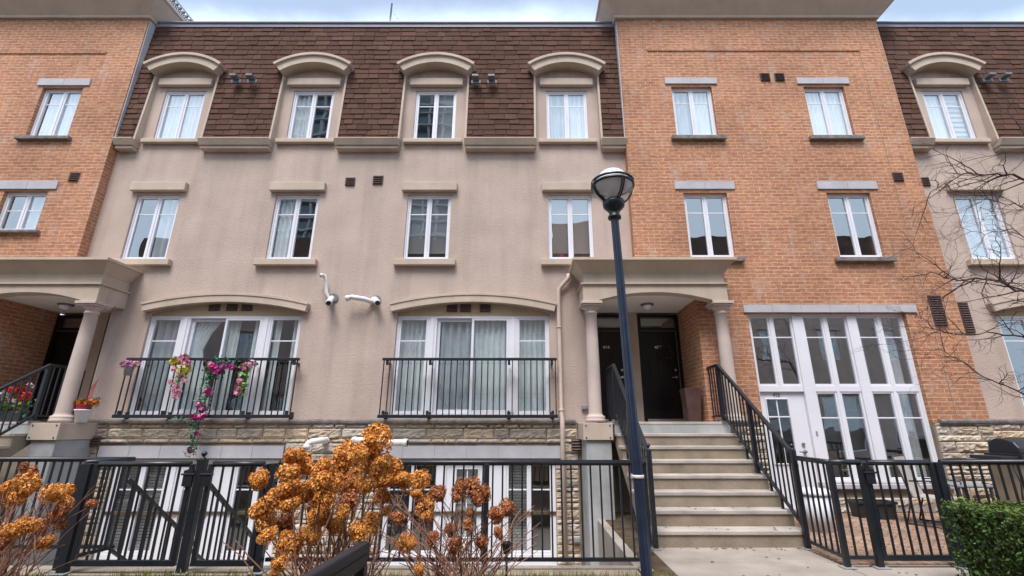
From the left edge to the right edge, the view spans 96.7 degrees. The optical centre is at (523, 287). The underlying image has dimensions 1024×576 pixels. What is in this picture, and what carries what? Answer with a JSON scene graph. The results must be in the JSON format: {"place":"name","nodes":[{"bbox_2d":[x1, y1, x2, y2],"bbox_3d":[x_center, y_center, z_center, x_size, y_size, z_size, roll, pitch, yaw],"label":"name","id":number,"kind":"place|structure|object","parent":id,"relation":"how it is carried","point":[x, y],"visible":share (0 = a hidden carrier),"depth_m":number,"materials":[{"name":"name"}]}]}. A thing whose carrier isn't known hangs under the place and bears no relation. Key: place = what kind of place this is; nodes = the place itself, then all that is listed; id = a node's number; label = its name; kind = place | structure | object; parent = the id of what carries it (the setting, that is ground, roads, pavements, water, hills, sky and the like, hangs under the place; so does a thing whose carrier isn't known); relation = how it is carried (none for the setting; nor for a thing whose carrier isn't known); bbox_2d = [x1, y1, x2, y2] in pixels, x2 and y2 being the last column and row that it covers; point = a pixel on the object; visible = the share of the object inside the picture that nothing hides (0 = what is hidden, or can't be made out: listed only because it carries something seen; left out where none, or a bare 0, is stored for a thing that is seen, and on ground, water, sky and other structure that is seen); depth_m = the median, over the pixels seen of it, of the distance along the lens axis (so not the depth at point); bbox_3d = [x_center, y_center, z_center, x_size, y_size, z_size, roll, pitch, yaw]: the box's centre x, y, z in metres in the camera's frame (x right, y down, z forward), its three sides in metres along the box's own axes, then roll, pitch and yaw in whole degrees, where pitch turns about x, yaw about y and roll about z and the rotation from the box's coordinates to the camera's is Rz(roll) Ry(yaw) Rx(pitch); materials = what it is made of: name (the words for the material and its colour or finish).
{"place":"outdoors","nodes":[
{"label":"outdoors","id":0,"kind":"place"},
{"bbox_2d":[170,0,193,20],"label":"tower crane","id":1,"kind":"object","parent":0,"point":[183,12],"visible":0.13,"depth_m":64.81,"materials":[{"name":"white metal"}]},
{"bbox_2d":[0,445,676,575],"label":"ground","id":2,"kind":"structure","parent":0,"point":[658,564],"depth_m":8.13,"materials":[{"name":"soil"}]},
{"bbox_2d":[0,422,77,456],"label":"concrete staircase","id":3,"kind":"structure","parent":2,"relation":"on","point":[13,441],"depth_m":7.66,"materials":[{"name":"grey concrete"}]},
{"bbox_2d":[0,382,35,421],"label":"flower box","id":4,"kind":"object","parent":3,"relation":"on","point":[12,404],"visible":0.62,"depth_m":8.71,"materials":[{"name":"plastic"}]},
{"bbox_2d":[0,364,85,435],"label":"stair railing","id":5,"kind":"object","parent":3,"relation":"on","point":[34,416],"visible":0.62,"depth_m":7.95,"materials":[{"name":"black metal"}]},
{"bbox_2d":[0,461,101,575],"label":"hydrangea","id":6,"kind":"object","parent":2,"relation":"on","point":[17,490],"visible":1,"depth_m":3.77,"materials":[{"name":"orange plant"}]},
{"bbox_2d":[0,0,184,421],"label":"brick townhouse","id":7,"kind":"structure","parent":2,"relation":"on","point":[69,71],"depth_m":10.14,"materials":[{"name":"orange brick"}]},
{"bbox_2d":[0,193,46,228],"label":"window","id":8,"kind":"structure","parent":7,"relation":"in","point":[35,212],"depth_m":9.73,"materials":[{"name":"white plastic"}]},
{"bbox_2d":[30,90,81,134],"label":"window","id":9,"kind":"structure","parent":7,"relation":"in","point":[58,103],"depth_m":10.46,"materials":[{"name":"white glass"}]},
{"bbox_2d":[37,331,78,418],"bbox_3d":[-9.875,1.854,9.771,0.742,1.866,0.055,0,-17,0],"label":"front door","id":10,"kind":"structure","parent":7,"relation":"in","point":[65,341],"depth_m":9.84,"materials":[{"name":"black paint"}]},
{"bbox_2d":[0,257,143,565],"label":"entrance portico","id":11,"kind":"structure","parent":7,"relation":"attached to","point":[91,286],"depth_m":8.58,"materials":[{"name":"paint"}]},
{"bbox_2d":[73,378,99,422],"bbox_3d":[-7.909,2.027,8.268,0.443,0.800,0.270,0,-17,0],"label":"flower pot","id":12,"kind":"object","parent":11,"relation":"on","point":[83,410],"visible":1,"depth_m":8.17,"materials":[{"name":"plastic"}]},
{"bbox_2d":[223,422,419,575],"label":"hydrangea","id":13,"kind":"object","parent":2,"relation":"on","point":[339,471],"visible":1,"depth_m":2.85,"materials":[{"name":"orange plant"}]},
{"bbox_2d":[3,569,640,575],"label":"kerb strip","id":14,"kind":"object","parent":2,"relation":"on","point":[105,572],"visible":0.5,"depth_m":4.72,"materials":[{"name":"concrete"}]},
{"bbox_2d":[0,457,135,572],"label":"metal fence","id":15,"kind":"object","parent":14,"relation":"on","point":[63,460],"visible":0.39,"depth_m":5.36,"materials":[{"name":"black metal"}]},
{"bbox_2d":[49,463,96,575],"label":"fence post","id":16,"kind":"object","parent":14,"relation":"on","point":[70,535],"visible":0.9,"depth_m":4.76,"materials":[{"name":"black metal"}]},
{"bbox_2d":[170,451,208,575],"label":"fence post","id":17,"kind":"object","parent":14,"relation":"on","point":[187,541],"visible":0.9,"depth_m":4.78,"materials":[{"name":"black metal"}]},
{"bbox_2d":[68,461,195,566],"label":"garden gate","id":18,"kind":"structure","parent":17,"relation":"attached to","point":[188,478],"depth_m":4.80,"materials":[{"name":"black metal"}]},
{"bbox_2d":[248,463,277,574],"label":"fence post","id":19,"kind":"object","parent":14,"relation":"on","point":[261,549],"visible":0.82,"depth_m":4.73,"materials":[{"name":"black metal"}]},
{"bbox_2d":[189,461,268,566],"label":"garden gate","id":20,"kind":"structure","parent":19,"relation":"attached to","point":[206,478],"depth_m":4.79,"materials":[{"name":"black metal"}]},
{"bbox_2d":[265,456,653,571],"bbox_3d":[-0.566,2.544,5.273,4.308,1.084,0.850,0,-17,0],"label":"metal fence","id":21,"kind":"object","parent":14,"relation":"on","point":[485,464],"visible":0.54,"depth_m":4.94,"materials":[{"name":"black metal"}]},
{"bbox_2d":[301,541,369,575],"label":"foreground railing","id":22,"kind":"object","parent":2,"relation":"on","point":[351,561],"visible":1,"depth_m":1.85,"materials":[{"name":"black metal"}]},
{"bbox_2d":[2,567,673,575],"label":"grass","id":23,"kind":"structure","parent":2,"relation":"on","point":[251,574],"depth_m":4.57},
{"bbox_2d":[370,468,540,575],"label":"hydrangea","id":24,"kind":"object","parent":2,"relation":"on","point":[479,494],"visible":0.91,"depth_m":3.68,"materials":[{"name":"orange plant"}]},
{"bbox_2d":[502,541,510,575],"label":"garden light","id":25,"kind":"object","parent":2,"relation":"on","point":[507,546],"visible":0.88,"depth_m":3.80,"materials":[{"name":"black metal"}]},
{"bbox_2d":[591,168,652,575],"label":"street lamp","id":26,"kind":"object","parent":2,"relation":"on","point":[612,184],"visible":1,"depth_m":3.91,"materials":[{"name":"metal"}]},
{"bbox_2d":[595,0,996,512],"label":"brick townhouse","id":27,"kind":"structure","parent":2,"relation":"on","point":[768,145],"depth_m":9.80,"materials":[{"name":"orange brick"}]},
{"bbox_2d":[598,331,625,418],"bbox_3d":[1.829,1.844,9.745,0.707,1.870,0.111,0,-17,0],"label":"front door","id":28,"kind":"structure","parent":27,"relation":"in","point":[609,342],"depth_m":9.86,"materials":[{"name":"black paint"}]},
{"bbox_2d":[569,257,744,565],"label":"entrance portico","id":29,"kind":"structure","parent":27,"relation":"attached to","point":[699,278],"depth_m":8.58,"materials":[{"name":"paint"}]},
{"bbox_2d":[641,331,683,418],"bbox_3d":[2.956,1.844,9.745,0.752,1.870,0.111,0,-17,0],"label":"front door","id":30,"kind":"structure","parent":27,"relation":"in","point":[662,383],"depth_m":9.73,"materials":[{"name":"black paint"}]},
{"bbox_2d":[656,344,673,361],"bbox_3d":[3.056,1.409,9.851,0.394,0.422,0.178,0,-17,0],"label":"door wreath","id":31,"kind":"object","parent":30,"relation":"attached to","point":[665,348],"depth_m":9.85,"materials":[{"name":"plant"}]},
{"bbox_2d":[671,89,716,134],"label":"window","id":32,"kind":"structure","parent":27,"relation":"in","point":[691,113],"depth_m":10.48,"materials":[{"name":"white glass"}]},
{"bbox_2d":[683,194,733,256],"bbox_3d":[3.870,-1.302,9.611,0.930,1.471,0.090,0,-17,0],"label":"window","id":33,"kind":"structure","parent":27,"relation":"in","point":[703,197],"depth_m":9.61,"materials":[{"name":"white plastic"}]},
{"bbox_2d":[760,392,818,510],"bbox_3d":[4.885,2.946,8.281,0.870,2.070,0.200,0,-17,0],"label":"patio door","id":34,"kind":"structure","parent":27,"relation":"in","point":[797,416],"depth_m":8.41,"materials":[{"name":"white plastic"}]},
{"bbox_2d":[804,89,852,134],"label":"window","id":35,"kind":"structure","parent":27,"relation":"in","point":[826,111],"depth_m":10.48,"materials":[{"name":"white glass"}]},
{"bbox_2d":[827,194,882,256],"bbox_3d":[6.925,-1.302,9.611,0.930,1.471,0.090,0,-17,0],"label":"window","id":36,"kind":"structure","parent":27,"relation":"in","point":[845,197],"depth_m":9.62,"materials":[{"name":"white plastic"}]},
{"bbox_2d":[651,548,968,575],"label":"walkway","id":37,"kind":"structure","parent":2,"relation":"on","point":[736,562],"depth_m":4.93,"materials":[{"name":"concrete"}]},
{"bbox_2d":[600,422,809,547],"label":"concrete staircase","id":38,"kind":"structure","parent":37,"relation":"on","point":[706,469],"depth_m":6.32,"materials":[{"name":"beige concrete"}]},
{"bbox_2d":[606,364,661,549],"bbox_3d":[1.620,2.381,7.204,0.120,2.522,2.750,0,-17,0],"label":"stair railing","id":39,"kind":"object","parent":38,"relation":"on","point":[615,387],"visible":0.78,"depth_m":7.26,"materials":[{"name":"black metal"}]},
{"bbox_2d":[679,388,700,421],"bbox_3d":[3.200,2.234,8.676,0.310,0.618,0.310,0,-17,0],"label":"porch planter","id":40,"kind":"object","parent":38,"relation":"on","point":[691,401],"visible":0.89,"depth_m":8.57,"materials":[{"name":"ceramic"}]},
{"bbox_2d":[706,364,813,549],"bbox_3d":[3.490,2.381,7.204,0.120,2.522,2.750,0,-17,0],"label":"stair railing","id":41,"kind":"object","parent":38,"relation":"on","point":[799,514],"visible":0.89,"depth_m":6.68,"materials":[{"name":"black metal"}]},
{"bbox_2d":[678,506,929,575],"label":"fallen leaves","id":42,"kind":"object","parent":37,"relation":"on","point":[775,547],"visible":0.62,"depth_m":5.60,"materials":[{"name":"brown plant"}]},
{"bbox_2d":[794,456,876,569],"bbox_3d":[3.590,2.554,5.307,0.420,1.084,0.762,0,-17,0],"label":"metal fence","id":43,"kind":"object","parent":37,"relation":"on","point":[845,556],"visible":1,"depth_m":5.10,"materials":[{"name":"black metal"}]},
{"bbox_2d":[856,465,891,569],"bbox_3d":[3.800,2.489,4.991,0.150,1.024,0.130,0,-17,0],"label":"fence post","id":44,"kind":"object","parent":37,"relation":"on","point":[872,524],"visible":1,"depth_m":4.96,"materials":[{"name":"black metal"}]},
{"bbox_2d":[862,460,956,560],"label":"garden gate","id":45,"kind":"structure","parent":44,"relation":"attached to","point":[870,477],"depth_m":5.00,"materials":[{"name":"black metal"}]},
{"bbox_2d":[931,462,967,569],"bbox_3d":[4.670,2.475,4.996,0.150,1.054,0.130,0,-17,0],"label":"fence post","id":46,"kind":"object","parent":37,"relation":"on","point":[942,481],"visible":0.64,"depth_m":5.02,"materials":[{"name":"black metal"}]},
{"bbox_2d":[937,459,1023,507],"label":"metal fence","id":47,"kind":"object","parent":37,"relation":"on","point":[987,462],"visible":0.46,"depth_m":5.12,"materials":[{"name":"black metal"}]},
{"bbox_2d":[876,21,1023,437],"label":"stucco townhouse","id":48,"kind":"structure","parent":2,"relation":"on","point":[951,79],"depth_m":10.22,"materials":[{"name":"beige paint"}]},
{"bbox_2d":[922,92,975,137],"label":"window","id":49,"kind":"structure","parent":48,"relation":"in","point":[943,112],"depth_m":10.64,"materials":[{"name":"white glass"}]},
{"bbox_2d":[954,196,1014,258],"bbox_3d":[9.840,-1.266,9.802,0.950,1.545,0.135,0,-17,0],"label":"window","id":50,"kind":"structure","parent":48,"relation":"in","point":[961,202],"depth_m":9.81,"materials":[{"name":"glass"}]},
{"bbox_2d":[996,316,1023,404],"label":"balcony door","id":51,"kind":"structure","parent":48,"relation":"in","point":[1003,318],"depth_m":9.17,"materials":[{"name":"white plastic"}]},
{"bbox_2d":[940,494,1023,575],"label":"clipped hedge","id":52,"kind":"object","parent":2,"relation":"on","point":[991,538],"visible":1,"depth_m":4.11,"materials":[{"name":"green plant"}]},
{"bbox_2d":[176,564,556,565],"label":"sunken patio","id":53,"kind":"structure","parent":0,"point":[462,564],"depth_m":7.87,"materials":[{"name":"concrete"}]},
{"bbox_2d":[111,477,193,559],"bbox_3d":[-4.620,3.242,5.739,0.045,1.727,1.450,0,-17,0],"label":"basement stair railing","id":54,"kind":"object","parent":53,"relation":"on","point":[148,499],"visible":0.45,"depth_m":5.53,"materials":[{"name":"black metal"}]},
{"bbox_2d":[191,483,252,559],"bbox_3d":[-3.720,3.242,5.739,0.045,1.727,1.450,0,-17,0],"label":"basement stair railing","id":55,"kind":"object","parent":53,"relation":"on","point":[230,510],"visible":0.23,"depth_m":5.62,"materials":[{"name":"black metal"}]},
{"bbox_2d":[1,519,639,568],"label":"retaining kerb","id":56,"kind":"structure","parent":53,"relation":"on","point":[608,542],"depth_m":4.91,"materials":[{"name":"concrete"}]},
{"bbox_2d":[78,21,631,565],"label":"stucco townhouse","id":57,"kind":"structure","parent":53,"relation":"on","point":[338,231],"depth_m":9.65,"materials":[{"name":"beige paint"}]},
{"bbox_2d":[119,360,141,375],"bbox_3d":[-7.416,1.497,8.567,0.366,0.292,0.238,-6,-18,18],"label":"flower pot","id":58,"kind":"object","parent":57,"relation":"attached to","point":[128,366],"visible":1,"depth_m":8.52,"materials":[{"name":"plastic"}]},
{"bbox_2d":[122,196,180,258],"bbox_3d":[-7.950,-1.283,9.807,0.950,1.510,0.135,0,-17,0],"label":"window","id":59,"kind":"structure","parent":57,"relation":"in","point":[168,215],"depth_m":9.81,"materials":[{"name":"white plastic"}]},
{"bbox_2d":[168,353,191,399],"bbox_3d":[-6.475,1.656,8.529,0.438,0.870,0.260,0,-17,0],"label":"flower garland","id":60,"kind":"object","parent":57,"relation":"attached to","point":[187,362],"visible":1,"depth_m":8.53,"materials":[{"name":"fabric"}]},
{"bbox_2d":[155,92,205,137],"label":"window","id":61,"kind":"structure","parent":57,"relation":"in","point":[184,113],"depth_m":10.64,"materials":[{"name":"white glass"}]},
{"bbox_2d":[93,460,278,564],"bbox_3d":[-5.940,4.022,8.210,3.120,1.750,0.151,0,-17,0],"label":"window","id":62,"kind":"structure","parent":57,"relation":"in","point":[164,470],"depth_m":8.19,"materials":[{"name":"white plastic"}]},
{"bbox_2d":[159,462,215,560],"bbox_3d":[-6.020,4.019,8.201,0.720,1.650,0.112,0,-17,0],"label":"patio door","id":63,"kind":"structure","parent":57,"relation":"in","point":[180,490],"depth_m":8.19,"materials":[{"name":"white plastic"}]},
{"bbox_2d":[165,369,214,456],"bbox_3d":[-6.130,2.262,8.334,0.789,1.558,0.292,0,-17,0],"label":"trailing vine","id":64,"kind":"object","parent":57,"relation":"hanging from","point":[197,418],"visible":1,"depth_m":8.29,"materials":[{"name":"pink plant"}]},
{"bbox_2d":[129,316,301,414],"bbox_3d":[-5.975,1.517,8.980,3.050,1.930,0.185,0,-17,0],"label":"balcony door","id":65,"kind":"structure","parent":57,"relation":"in","point":[176,335],"depth_m":9.03,"materials":[{"name":"white glass"}]},
{"bbox_2d":[201,355,240,380],"bbox_3d":[-5.723,1.508,8.586,0.718,0.515,0.221,0,-17,0],"label":"flower garland","id":66,"kind":"object","parent":57,"relation":"attached to","point":[215,371],"visible":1,"depth_m":8.57,"materials":[{"name":"fabric"}]},
{"bbox_2d":[233,359,256,395],"bbox_3d":[-5.241,1.674,8.540,0.423,0.701,0.222,0,-17,0],"label":"flower garland","id":67,"kind":"object","parent":57,"relation":"attached to","point":[242,375],"visible":1,"depth_m":8.51,"materials":[{"name":"plant"}]},
{"bbox_2d":[266,196,318,258],"bbox_3d":[-4.925,-1.284,9.805,0.950,1.510,0.130,0,-17,0],"label":"window","id":68,"kind":"structure","parent":57,"relation":"in","point":[287,227],"depth_m":9.81,"materials":[{"name":"white plastic"}]},
{"bbox_2d":[287,92,334,137],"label":"window","id":69,"kind":"structure","parent":57,"relation":"in","point":[304,108],"depth_m":10.64,"materials":[{"name":"white plastic"}]},
{"bbox_2d":[389,3,399,20],"bbox_3d":[-3.098,-6.975,12.160,1.036,1.610,0.048,0,-17,0],"label":"roof antenna","id":70,"kind":"object","parent":57,"relation":"on","point":[391,12],"visible":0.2,"depth_m":12.28,"materials":[{"name":"paint"}]},
{"bbox_2d":[403,196,450,258],"bbox_3d":[-2.050,-1.284,9.805,0.950,1.510,0.131,0,-17,0],"label":"window","id":71,"kind":"structure","parent":57,"relation":"in","point":[427,232],"depth_m":9.84,"materials":[{"name":"glass"}]},
{"bbox_2d":[413,92,456,137],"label":"window","id":72,"kind":"structure","parent":57,"relation":"in","point":[444,115],"depth_m":10.65,"materials":[{"name":"white plastic"}]},
{"bbox_2d":[443,466,481,562],"bbox_3d":[-1.060,4.019,8.201,0.720,1.650,0.112,0,-17,0],"label":"patio door","id":73,"kind":"structure","parent":57,"relation":"in","point":[458,469],"depth_m":8.25,"materials":[{"name":"white plastic"}]},
{"bbox_2d":[377,466,556,564],"bbox_3d":[-0.980,4.022,8.210,3.120,1.750,0.151,0,-17,0],"label":"window","id":74,"kind":"structure","parent":57,"relation":"in","point":[497,490],"depth_m":8.17,"materials":[{"name":"white plastic"}]},
{"bbox_2d":[390,316,550,414],"bbox_3d":[-1.015,1.517,8.980,3.050,1.930,0.185,0,-17,0],"label":"balcony door","id":75,"kind":"structure","parent":57,"relation":"in","point":[416,336],"depth_m":9.01,"materials":[{"name":"white glass"}]},
{"bbox_2d":[546,92,587,137],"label":"window","id":76,"kind":"structure","parent":57,"relation":"in","point":[566,115],"depth_m":10.64,"materials":[{"name":"white glass"}]},
{"bbox_2d":[548,196,593,258],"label":"window","id":77,"kind":"structure","parent":57,"relation":"in","point":[570,228],"depth_m":9.85,"materials":[{"name":"glass"}]},
{"bbox_2d":[60,0,1023,563],"label":"sky","id":78,"kind":"structure","parent":0,"point":[198,10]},
{"bbox_2d":[794,513,954,564],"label":"patio paving","id":79,"kind":"structure","parent":0,"point":[859,542],"depth_m":5.96,"materials":[{"name":"beige stone"}]},
{"bbox_2d":[795,487,833,532],"bbox_3d":[4.279,3.223,6.649,0.480,0.562,0.480,0,-17,0],"label":"white bin","id":80,"kind":"object","parent":79,"relation":"on","point":[817,510],"visible":0.48,"depth_m":6.49,"materials":[{"name":"white plastic"}]},
{"bbox_2d":[847,499,865,517],"bbox_3d":[5.610,3.660,7.561,0.300,0.257,0.280,0,-17,0],"label":"planter","id":81,"kind":"object","parent":79,"relation":"on","point":[852,506],"visible":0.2,"depth_m":7.53,"materials":[{"name":"plastic"}]},
{"bbox_2d":[876,499,897,519],"bbox_3d":[5.852,3.612,7.420,0.340,0.267,0.280,0,-17,0],"label":"planter","id":82,"kind":"object","parent":79,"relation":"on","point":[881,511],"visible":0.51,"depth_m":7.31,"materials":[{"name":"plastic"}]},
{"bbox_2d":[891,454,967,528],"bbox_3d":[6.247,3.095,6.976,0.604,0.984,0.684,12,-20,-33],"label":"patio chair","id":83,"kind":"object","parent":79,"relation":"on","point":[909,477],"visible":0.46,"depth_m":7.09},
{"bbox_2d":[929,482,996,520],"bbox_3d":[6.830,3.333,7.034,0.550,0.577,0.500,0,-17,0],"label":"patio table","id":84,"kind":"object","parent":79,"relation":"on","point":[969,484],"visible":0.38,"depth_m":6.88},
{"bbox_2d":[969,438,1023,504],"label":"barbecue grill","id":85,"kind":"object","parent":79,"relation":"on","point":[1005,448],"visible":0.69,"depth_m":7.37,"materials":[{"name":"black metal"}]},
{"bbox_2d":[840,84,1023,403],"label":"bare tree","id":86,"kind":"object","parent":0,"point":[1000,280],"visible":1,"depth_m":5.89,"materials":[{"name":"brown plant"}]}
]}

